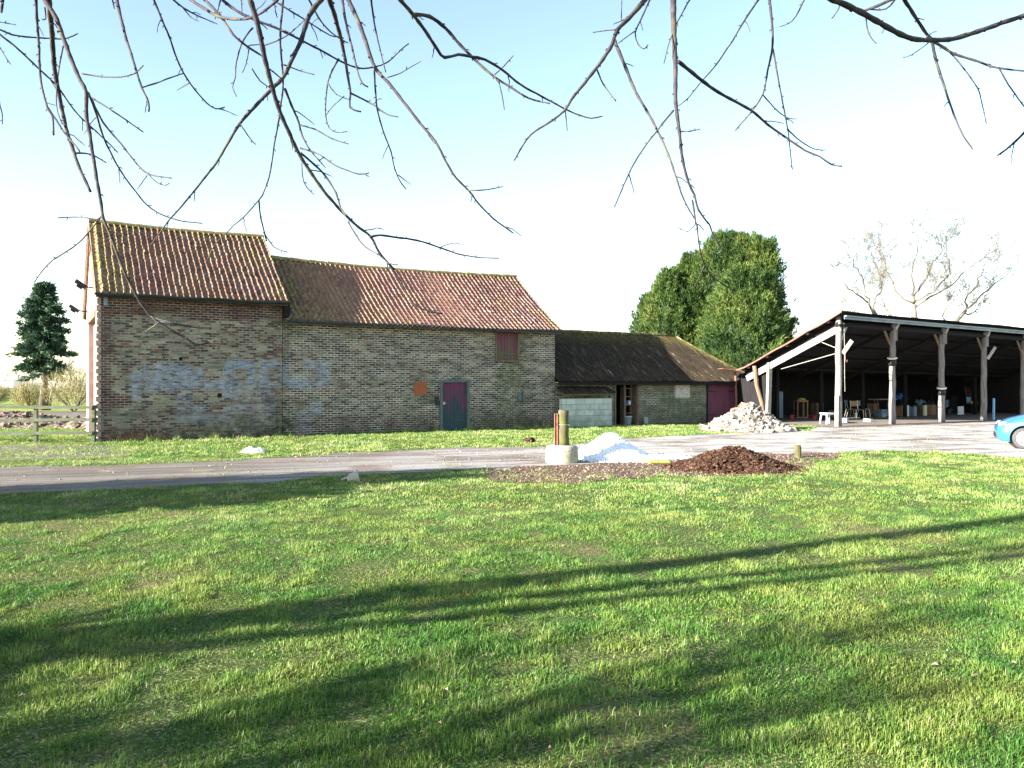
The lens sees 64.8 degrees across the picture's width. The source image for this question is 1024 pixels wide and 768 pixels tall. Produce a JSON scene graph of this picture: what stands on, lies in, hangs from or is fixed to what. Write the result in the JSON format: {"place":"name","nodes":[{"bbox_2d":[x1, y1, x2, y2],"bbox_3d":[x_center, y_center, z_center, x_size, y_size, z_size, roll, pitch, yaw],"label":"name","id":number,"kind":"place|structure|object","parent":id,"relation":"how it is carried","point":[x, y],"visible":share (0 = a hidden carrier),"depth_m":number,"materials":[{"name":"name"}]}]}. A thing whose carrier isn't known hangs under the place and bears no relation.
{"place":"outdoors","nodes":[
{"label":"outdoors","id":0,"kind":"place"},
{"bbox_2d":[0,411,1023,767],"bbox_3d":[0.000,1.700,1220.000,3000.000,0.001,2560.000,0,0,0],"label":"ground","id":1,"kind":"structure","parent":0,"point":[136,729],"depth_m":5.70,"materials":[{"name":"green plant"}]},
{"bbox_2d":[0,410,79,427],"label":"earth bank","id":2,"kind":"structure","parent":1,"relation":"on","point":[5,414],"depth_m":31.69,"materials":[{"name":"brown soil"}]},
{"bbox_2d":[0,389,85,410],"bbox_3d":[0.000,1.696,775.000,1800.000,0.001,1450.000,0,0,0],"label":"pasture","id":3,"kind":"structure","parent":1,"relation":"on","point":[10,402],"depth_m":66.75,"materials":[{"name":"yellow plant"}]},
{"bbox_2d":[0,384,13,402],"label":"bare bush","id":4,"kind":"object","parent":3,"relation":"on","point":[3,393],"visible":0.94,"depth_m":66.05,"materials":[{"name":"beige plant"}]},
{"bbox_2d":[7,381,49,405],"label":"bare bush","id":5,"kind":"object","parent":3,"relation":"on","point":[28,395],"visible":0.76,"depth_m":54.51,"materials":[{"name":"beige plant"}]},
{"bbox_2d":[4,279,79,409],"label":"pine tree","id":6,"kind":"object","parent":3,"relation":"on","point":[43,337],"visible":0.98,"depth_m":51.42,"materials":[{"name":"green plant"}]},
{"bbox_2d":[0,379,85,388],"bbox_3d":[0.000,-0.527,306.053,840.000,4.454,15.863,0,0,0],"label":"hedgerow","id":7,"kind":"object","parent":3,"relation":"on","point":[11,383],"visible":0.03,"depth_m":299.53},
{"bbox_2d":[0,365,85,380],"bbox_3d":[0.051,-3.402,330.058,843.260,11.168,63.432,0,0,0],"label":"distant wood","id":8,"kind":"object","parent":3,"relation":"on","point":[10,374],"visible":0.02,"depth_m":324.17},
{"bbox_2d":[1,390,85,400],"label":"field fence","id":9,"kind":"object","parent":3,"relation":"on","point":[52,398],"visible":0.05,"depth_m":79.83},
{"bbox_2d":[62,357,84,404],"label":"bare tree","id":10,"kind":"object","parent":3,"relation":"on","point":[70,363],"visible":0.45,"depth_m":58.32,"materials":[{"name":"brown plant"}]},
{"bbox_2d":[0,405,95,442],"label":"rail fence","id":11,"kind":"object","parent":1,"relation":"on","point":[36,432],"visible":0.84,"depth_m":23.34,"materials":[{"name":"wood"}]},
{"bbox_2d":[92,405,96,434],"bbox_3d":[-12.126,1.045,23.441,0.035,0.840,0.139,0,0,29],"label":"rail end","id":12,"kind":"object","parent":11,"relation":"attached to","point":[93,419],"visible":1,"depth_m":23.42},
{"bbox_2d":[32,412,85,417],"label":"back lane","id":13,"kind":"structure","parent":1,"relation":"on","point":[73,414],"depth_m":46.27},
{"bbox_2d":[37,366,85,410],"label":"bare bush","id":14,"kind":"object","parent":1,"relation":"on","point":[68,387],"visible":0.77,"depth_m":49.56,"materials":[{"name":"beige plant"}]},
{"bbox_2d":[0,444,139,459],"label":"bare patch","id":15,"kind":"object","parent":1,"relation":"on","point":[42,449],"visible":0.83,"depth_m":20.27,"materials":[{"name":"brown soil"}]},
{"bbox_2d":[54,416,85,428],"bbox_3d":[-16.066,1.484,31.562,3.326,0.689,2.589,0,0,0],"label":"earth mound","id":16,"kind":"object","parent":1,"relation":"on","point":[77,424],"visible":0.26,"depth_m":30.66,"materials":[{"name":"brown soil"}]},
{"bbox_2d":[102,430,143,441],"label":"dry weeds","id":17,"kind":"object","parent":1,"relation":"on","point":[120,437],"visible":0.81,"depth_m":23.69,"materials":[{"name":"brown plant"}]},
{"bbox_2d":[131,429,170,440],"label":"dry weeds","id":18,"kind":"object","parent":1,"relation":"on","point":[152,435],"visible":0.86,"depth_m":24.11,"materials":[{"name":"plant"}]},
{"bbox_2d":[82,219,290,441],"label":"brick granary","id":19,"kind":"structure","parent":1,"relation":"on","point":[226,380],"depth_m":25.20,"materials":[{"name":"brown brick"}]},
{"bbox_2d":[68,304,86,312],"bbox_3d":[-15.236,-2.636,28.308,0.569,0.288,0.320,0,0,-31],"label":"floodlight","id":20,"kind":"object","parent":19,"relation":"attached to","point":[73,309],"visible":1,"depth_m":28.15,"materials":[{"name":"black plastic"}]},
{"bbox_2d":[74,279,92,288],"bbox_3d":[-12.839,-2.986,24.265,0.569,0.288,0.320,0,0,-31],"label":"floodlight","id":21,"kind":"object","parent":19,"relation":"attached to","point":[80,285],"visible":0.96,"depth_m":24.10,"materials":[{"name":"black plastic"}]},
{"bbox_2d":[94,323,94,404],"bbox_3d":[-13.388,-0.175,26.119,0.080,3.750,3.450,0,0,-31],"label":"cart door","id":22,"kind":"structure","parent":19,"relation":"in","point":[94,323],"depth_m":27.21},
{"bbox_2d":[240,446,264,452],"bbox_3d":[-6.407,1.618,20.000,0.600,0.145,0.440,0,0,0],"label":"plastic sack","id":23,"kind":"object","parent":1,"relation":"on","point":[251,449],"visible":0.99,"depth_m":19.89,"materials":[{"name":"white plastic"}]},
{"bbox_2d":[341,471,358,481],"bbox_3d":[-2.807,1.645,14.077,0.353,0.254,0.250,0,0,0],"label":"stone","id":24,"kind":"object","parent":1,"relation":"on","point":[352,476],"visible":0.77,"depth_m":14.03,"materials":[{"name":"white stone"}]},
{"bbox_2d":[271,255,562,435],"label":"brick barn","id":25,"kind":"structure","parent":1,"relation":"on","point":[366,348],"depth_m":29.18,"materials":[{"name":"brick"}]},
{"bbox_2d":[443,382,466,430],"bbox_3d":[-2.097,0.820,29.504,1.000,1.760,0.142,0,0,-31],"label":"door","id":26,"kind":"structure","parent":25,"relation":"in","point":[454,393],"depth_m":29.52,"materials":[{"name":"purple paint"}]},
{"bbox_2d":[0,473,1015,767],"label":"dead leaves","id":27,"kind":"object","parent":1,"relation":"on","point":[538,633],"visible":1,"depth_m":5.72,"materials":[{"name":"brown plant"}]},
{"bbox_2d":[0,0,1023,345],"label":"overhanging tree","id":28,"kind":"object","parent":1,"relation":"on","point":[272,86],"visible":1,"depth_m":3.42,"materials":[{"name":"grey plant"}]},
{"bbox_2d":[522,437,535,442],"bbox_3d":[0.480,1.650,23.548,0.265,0.211,0.405,0,0,-40],"label":"soil clod","id":29,"kind":"object","parent":1,"relation":"on","point":[530,439],"visible":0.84,"depth_m":23.45,"materials":[{"name":"brown soil"}]},
{"bbox_2d":[556,386,617,426],"bbox_3d":[3.006,0.920,32.153,2.620,1.660,0.550,0,0,-31],"label":"block bunker","id":30,"kind":"object","parent":1,"relation":"on","point":[584,412],"visible":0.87,"depth_m":32.00,"materials":[{"name":"concrete"}]},
{"bbox_2d":[620,386,634,423],"bbox_3d":[4.865,0.900,34.057,0.500,1.600,0.350,0,0,-31],"label":"shelf unit","id":31,"kind":"object","parent":1,"relation":"on","point":[633,404],"visible":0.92,"depth_m":34.03,"materials":[{"name":"black metal"}]},
{"bbox_2d":[625,416,631,424],"bbox_3d":[4.842,1.521,33.724,0.377,0.359,0.377,0,0,0],"label":"bucket","id":32,"kind":"object","parent":1,"relation":"on","point":[628,419],"visible":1,"depth_m":33.59,"materials":[{"name":"grey plastic"}]},
{"bbox_2d":[625,293,657,332],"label":"cypress tree","id":33,"kind":"object","parent":1,"relation":"on","point":[632,325],"visible":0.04,"depth_m":56.68,"materials":[{"name":"green plant"}]},
{"bbox_2d":[644,401,647,423],"bbox_3d":[5.604,1.183,33.909,0.240,0.955,0.192,0,0,-31],"label":"spade","id":34,"kind":"object","parent":1,"relation":"on","point":[645,420],"visible":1,"depth_m":33.85,"materials":[{"name":"grey metal"}]},
{"bbox_2d":[555,330,744,424],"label":"barn","id":35,"kind":"structure","parent":1,"relation":"on","point":[655,369],"depth_m":35.24,"materials":[{"name":"brick"}]},
{"bbox_2d":[708,385,727,420],"bbox_3d":[9.232,0.855,36.253,1.273,1.630,0.065,0,0,-31],"label":"double door","id":36,"kind":"structure","parent":35,"relation":"in","point":[717,394],"depth_m":36.24,"materials":[{"name":"paint"}]},
{"bbox_2d":[728,385,734,411],"bbox_3d":[10.197,0.855,36.825,0.923,1.630,0.065,0,0,-31],"label":"double door","id":37,"kind":"structure","parent":35,"relation":"in","point":[731,388],"depth_m":36.68,"materials":[{"name":"paint"}]},
{"bbox_2d":[483,452,839,482],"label":"muddy verge","id":38,"kind":"structure","parent":1,"relation":"on","point":[591,471],"depth_m":15.60,"materials":[{"name":"brown soil"}]},
{"bbox_2d":[578,433,648,462],"bbox_3d":[2.274,1.440,18.820,2.208,0.602,3.030,0,0,0],"label":"lime heap","id":39,"kind":"object","parent":38,"relation":"on","point":[609,447],"visible":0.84,"depth_m":18.15,"materials":[{"name":"white"}]},
{"bbox_2d":[636,456,656,462],"bbox_3d":[2.887,1.631,17.368,0.440,0.130,0.240,0,0,11],"label":"kerb stone","id":40,"kind":"object","parent":38,"relation":"on","point":[642,459],"visible":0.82,"depth_m":17.27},
{"bbox_2d":[648,460,670,463],"bbox_3d":[3.123,1.656,17.103,0.460,0.070,0.200,0,0,-6],"label":"wooden plank","id":41,"kind":"object","parent":38,"relation":"on","point":[659,462],"visible":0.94,"depth_m":17.02,"materials":[{"name":"yellow wood"}]},
{"bbox_2d":[482,452,837,483],"bbox_3d":[4.087,1.689,16.582,9.967,0.056,3.880,0,0,-29],"label":"bark debris","id":42,"kind":"object","parent":38,"relation":"on","point":[607,476],"visible":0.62,"depth_m":15.51,"materials":[{"name":"brown wood"}]},
{"bbox_2d":[648,453,691,459],"bbox_3d":[3.119,1.665,18.510,2.611,0.177,1.218,0,0,-6],"label":"lime spill","id":43,"kind":"object","parent":38,"relation":"on","point":[665,456],"visible":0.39,"depth_m":18.34,"materials":[{"name":"white"}]},
{"bbox_2d":[660,445,808,473],"bbox_3d":[4.476,1.489,16.260,2.951,0.524,2.302,0,0,0],"label":"manure heap","id":44,"kind":"object","parent":38,"relation":"on","point":[734,459],"visible":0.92,"depth_m":15.79,"materials":[{"name":"brown soil"}]},
{"bbox_2d":[794,445,801,457],"bbox_3d":[6.583,1.580,18.594,0.175,0.349,0.162,0,0,0],"label":"stub post","id":45,"kind":"object","parent":38,"relation":"on","point":[797,451],"visible":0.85,"depth_m":18.53,"materials":[{"name":"beige wood"}]},
{"bbox_2d":[633,264,703,347],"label":"cypress tree","id":46,"kind":"object","parent":1,"relation":"on","point":[665,287],"visible":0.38,"depth_m":54.09,"materials":[{"name":"green plant"}]},
{"bbox_2d":[644,249,715,355],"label":"cypress tree","id":47,"kind":"object","parent":1,"relation":"on","point":[686,258],"visible":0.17,"depth_m":54.57,"materials":[{"name":"green plant"}]},
{"bbox_2d":[674,226,800,354],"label":"cypress tree","id":48,"kind":"object","parent":1,"relation":"on","point":[713,257],"visible":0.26,"depth_m":53.74,"materials":[{"name":"green plant"}]},
{"bbox_2d":[693,260,790,368],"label":"cypress tree","id":49,"kind":"object","parent":1,"relation":"on","point":[748,313],"visible":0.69,"depth_m":47.64,"materials":[{"name":"green plant"}]},
{"bbox_2d":[719,230,787,351],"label":"cypress tree","id":50,"kind":"object","parent":1,"relation":"on","point":[744,236],"visible":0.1,"depth_m":53.15,"materials":[{"name":"green plant"}]},
{"bbox_2d":[744,232,801,340],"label":"cypress tree","id":51,"kind":"object","parent":1,"relation":"on","point":[773,269],"visible":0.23,"depth_m":52.25,"materials":[{"name":"green plant"}]},
{"bbox_2d":[681,310,1023,426],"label":"pole shed","id":52,"kind":"structure","parent":1,"relation":"on","point":[835,362],"depth_m":37.89,"materials":[{"name":"grey wood"}]},
{"bbox_2d":[814,212,900,313],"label":"bare tree","id":53,"kind":"object","parent":1,"relation":"on","point":[864,285],"visible":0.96,"depth_m":61.03,"materials":[{"name":"brown plant"}]},
{"bbox_2d":[827,215,916,316],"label":"bare tree","id":54,"kind":"object","parent":1,"relation":"on","point":[842,302],"visible":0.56,"depth_m":65.73,"materials":[{"name":"brown plant"}]},
{"bbox_2d":[855,187,1023,317],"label":"bare tree","id":55,"kind":"object","parent":1,"relation":"on","point":[927,273],"visible":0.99,"depth_m":59.30,"materials":[{"name":"brown plant"}]},
{"bbox_2d":[921,221,1023,321],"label":"bare tree","id":56,"kind":"object","parent":1,"relation":"on","point":[991,284],"visible":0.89,"depth_m":62.94,"materials":[{"name":"brown plant"}]},
{"bbox_2d":[0,421,1023,493],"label":"gravel track","id":57,"kind":"structure","parent":0,"point":[85,477],"depth_m":18.37,"materials":[{"name":"grey gravel"}]},
{"bbox_2d":[0,424,1022,489],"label":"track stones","id":58,"kind":"object","parent":57,"relation":"on","point":[569,466],"visible":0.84,"depth_m":19.53,"materials":[{"name":"grey stone"}]},
{"bbox_2d":[545,410,578,463],"bbox_3d":[1.082,1.129,17.453,0.723,1.142,0.718,0,0,0],"label":"gate post","id":59,"kind":"object","parent":57,"relation":"on","point":[561,450],"visible":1,"depth_m":17.33,"materials":[{"name":"concrete"}]},
{"bbox_2d":[699,401,796,432],"bbox_3d":[8.660,1.273,29.689,3.654,1.263,3.395,0,0,0],"label":"rubble heap","id":60,"kind":"object","parent":57,"relation":"on","point":[750,417],"visible":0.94,"depth_m":28.98,"materials":[{"name":"stone"}]},
{"bbox_2d":[992,398,994,419],"bbox_3d":[22.795,1.188,38.164,0.117,1.032,0.652,0,0,33],"label":"blue pole","id":61,"kind":"object","parent":57,"relation":"on","point":[993,417],"visible":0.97,"depth_m":38.13,"materials":[{"name":"metal"}]},
{"bbox_2d":[993,414,1023,448],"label":"parked car","id":62,"kind":"object","parent":57,"relation":"on","point":[1010,430],"visible":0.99,"depth_m":21.14,"materials":[{"name":"blue paint"}]},
{"bbox_2d":[0,0,1023,379],"label":"sky","id":63,"kind":"structure","parent":0,"point":[879,114],"materials":[{"name":"white"}]},
{"bbox_2d":[779,412,1019,426],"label":"shed floor","id":64,"kind":"structure","parent":0,"point":[907,420],"depth_m":38.18,"materials":[{"name":"concrete"}]},
{"bbox_2d":[779,391,782,417],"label":"white panel","id":65,"kind":"object","parent":64,"relation":"on","point":[781,404],"visible":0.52,"depth_m":40.26,"materials":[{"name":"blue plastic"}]},
{"bbox_2d":[794,400,807,418],"bbox_3d":[14.060,1.233,39.254,0.570,0.890,0.340,0,0,-11],"label":"cupboard","id":66,"kind":"object","parent":64,"relation":"on","point":[799,408],"visible":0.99,"depth_m":39.34,"materials":[{"name":"brown wood"}]},
{"bbox_2d":[811,403,823,416],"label":"storage chest","id":67,"kind":"object","parent":64,"relation":"on","point":[815,408],"visible":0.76,"depth_m":41.18,"materials":[{"name":"brown wood"}]},
{"bbox_2d":[819,413,834,423],"bbox_3d":[13.341,1.450,34.052,0.667,0.464,0.400,0,0,-31],"label":"garden stool","id":68,"kind":"object","parent":64,"relation":"on","point":[826,414],"visible":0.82,"depth_m":33.94,"materials":[{"name":"white plastic"}]},
{"bbox_2d":[828,410,834,416],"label":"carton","id":69,"kind":"object","parent":64,"relation":"on","point":[831,411],"visible":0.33,"depth_m":40.98,"materials":[{"name":"white cardboard"}]},
{"bbox_2d":[842,418,848,422],"bbox_3d":[14.498,1.577,35.200,0.306,0.203,0.508,0,0,31],"label":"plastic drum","id":70,"kind":"object","parent":64,"relation":"on","point":[845,420],"visible":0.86,"depth_m":34.98,"materials":[{"name":"white plastic"}]},
{"bbox_2d":[844,400,853,417],"bbox_3d":[16.735,1.239,39.916,0.494,0.884,0.448,0,0,36],"label":"stacking chair","id":71,"kind":"object","parent":64,"relation":"on","point":[846,402],"visible":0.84,"depth_m":39.95,"materials":[{"name":"grey metal"}]},
{"bbox_2d":[849,401,863,418],"bbox_3d":[16.629,1.239,38.925,0.448,0.884,0.494,0,0,-19],"label":"stacking chair","id":72,"kind":"object","parent":64,"relation":"on","point":[853,403],"visible":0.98,"depth_m":39.04,"materials":[{"name":"brown wood"}]},
{"bbox_2d":[867,403,878,414],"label":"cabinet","id":73,"kind":"object","parent":64,"relation":"on","point":[869,405],"visible":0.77,"depth_m":43.81,"materials":[{"name":"brown wood"}]},
{"bbox_2d":[875,409,888,415],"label":"packing crate","id":74,"kind":"object","parent":64,"relation":"on","point":[886,411],"visible":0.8,"depth_m":42.02,"materials":[{"name":"blue plastic"}]},
{"bbox_2d":[878,413,885,416],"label":"box","id":75,"kind":"object","parent":64,"relation":"on","point":[881,414],"visible":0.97,"depth_m":40.60,"materials":[{"name":"blue plastic"}]},
{"bbox_2d":[869,399,896,415],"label":"trestle table","id":76,"kind":"object","parent":64,"relation":"on","point":[878,405],"visible":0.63,"depth_m":41.89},
{"bbox_2d":[896,406,902,415],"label":"cabinet","id":77,"kind":"object","parent":64,"relation":"on","point":[899,410],"visible":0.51,"depth_m":41.88,"materials":[{"name":"brown wood"}]},
{"bbox_2d":[895,399,907,405],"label":"storage chest","id":78,"kind":"object","parent":64,"relation":"on","point":[899,402],"visible":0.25,"depth_m":43.25,"materials":[{"name":"black"}]},
{"bbox_2d":[896,393,902,398],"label":"tarpaulin","id":79,"kind":"object","parent":78,"relation":"on","point":[899,395],"visible":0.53,"depth_m":43.22,"materials":[{"name":"blue plastic"}]},
{"bbox_2d":[909,407,916,415],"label":"plastic crate","id":80,"kind":"object","parent":64,"relation":"on","point":[912,411],"visible":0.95,"depth_m":42.56,"materials":[{"name":"plastic"}]},
{"bbox_2d":[913,405,922,414],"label":"storage chest","id":81,"kind":"object","parent":64,"relation":"on","point":[919,409],"visible":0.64,"depth_m":43.58,"materials":[{"name":"brown wood"}]},
{"bbox_2d":[912,399,926,404],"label":"cloth bundle","id":82,"kind":"object","parent":81,"relation":"on","point":[919,402],"visible":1,"depth_m":43.65,"materials":[{"name":"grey fabric"}]},
{"bbox_2d":[923,405,926,415],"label":"propped board","id":83,"kind":"object","parent":64,"relation":"on","point":[924,410],"visible":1,"depth_m":42.83,"materials":[{"name":"beige plastic"}]},
{"bbox_2d":[927,405,935,414],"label":"carton","id":84,"kind":"object","parent":64,"relation":"on","point":[931,409],"visible":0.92,"depth_m":43.13,"materials":[{"name":"brown cardboard"}]},
{"bbox_2d":[925,399,937,412],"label":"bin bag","id":85,"kind":"object","parent":64,"relation":"on","point":[931,402],"visible":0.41,"depth_m":44.65,"materials":[{"name":"black plastic"}]},
{"bbox_2d":[945,400,949,412],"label":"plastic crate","id":86,"kind":"object","parent":64,"relation":"on","point":[947,403],"visible":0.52,"depth_m":46.82,"materials":[{"name":"grey plastic"}]},
{"bbox_2d":[945,407,954,414],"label":"bin bag","id":87,"kind":"object","parent":64,"relation":"on","point":[948,410],"visible":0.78,"depth_m":44.24,"materials":[{"name":"black plastic"}]},
{"bbox_2d":[957,406,963,414],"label":"white panel","id":88,"kind":"object","parent":64,"relation":"on","point":[960,410],"visible":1,"depth_m":44.32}
]}

